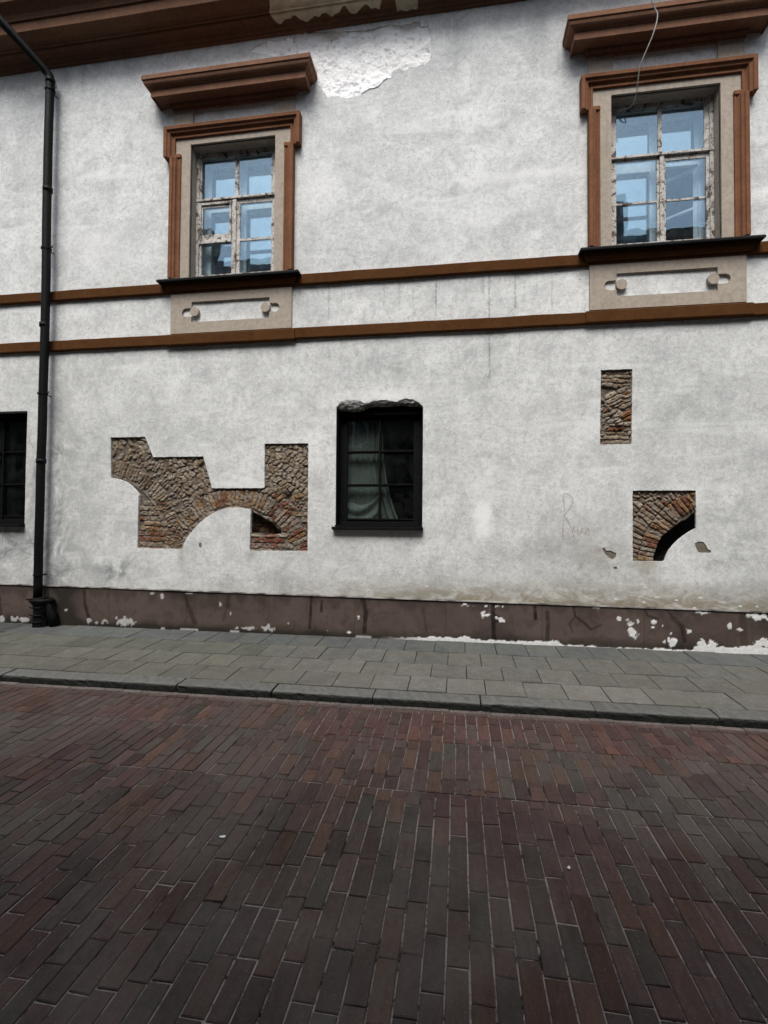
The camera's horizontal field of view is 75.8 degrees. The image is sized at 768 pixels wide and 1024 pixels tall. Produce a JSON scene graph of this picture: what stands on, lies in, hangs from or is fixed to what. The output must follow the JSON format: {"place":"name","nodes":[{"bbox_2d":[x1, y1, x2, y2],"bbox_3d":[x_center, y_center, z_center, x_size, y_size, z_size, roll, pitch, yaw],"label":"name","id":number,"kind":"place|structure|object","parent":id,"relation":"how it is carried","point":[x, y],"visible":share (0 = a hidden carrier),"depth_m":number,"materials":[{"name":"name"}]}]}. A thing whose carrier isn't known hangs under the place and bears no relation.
{"place":"outdoors","nodes":[
{"label":"outdoors","id":0,"kind":"place"},
{"bbox_2d":[0,681,767,1023],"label":"road","id":1,"kind":"structure","parent":0,"point":[344,869],"depth_m":2.53,"materials":[{"name":"brown brick"}]},
{"bbox_2d":[0,667,767,729],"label":"kerb","id":2,"kind":"structure","parent":1,"relation":"on","point":[735,718],"depth_m":4.63,"materials":[{"name":"stone"}]},
{"bbox_2d":[0,622,767,710],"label":"sidewalk","id":3,"kind":"structure","parent":0,"point":[717,680],"depth_m":5.55,"materials":[{"name":"concrete"}]},
{"bbox_2d":[0,0,767,654],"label":"town house","id":4,"kind":"structure","parent":3,"relation":"on","point":[498,268],"depth_m":6.76,"materials":[{"name":"white paint"}]},
{"bbox_2d":[0,413,26,526],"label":"street window","id":5,"kind":"structure","parent":4,"relation":"in","point":[13,426],"depth_m":9.21,"materials":[{"name":"black paint"}]},
{"bbox_2d":[141,52,316,346],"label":"upper window","id":6,"kind":"structure","parent":4,"relation":"in","point":[242,216],"depth_m":7.12,"materials":[{"name":"beige paint"}]},
{"bbox_2d":[348,421,397,518],"bbox_3d":[-0.208,-0.562,7.027,0.901,1.783,0.104,0,-1,7],"label":"curtain","id":7,"kind":"object","parent":4,"relation":"hanging from","point":[363,469],"visible":0.58,"depth_m":7.06,"materials":[{"name":"grey fabric"}]},
{"bbox_2d":[332,406,422,530],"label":"street window","id":8,"kind":"structure","parent":4,"relation":"in","point":[402,450],"depth_m":6.94,"materials":[{"name":"black paint"}]},
{"bbox_2d":[618,0,657,110],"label":"cable","id":9,"kind":"object","parent":4,"relation":"hanging from","point":[643,57],"visible":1,"depth_m":6.06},
{"bbox_2d":[562,0,767,324],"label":"upper window","id":10,"kind":"structure","parent":4,"relation":"in","point":[655,200],"depth_m":6.25,"materials":[{"name":"beige paint"}]}
]}

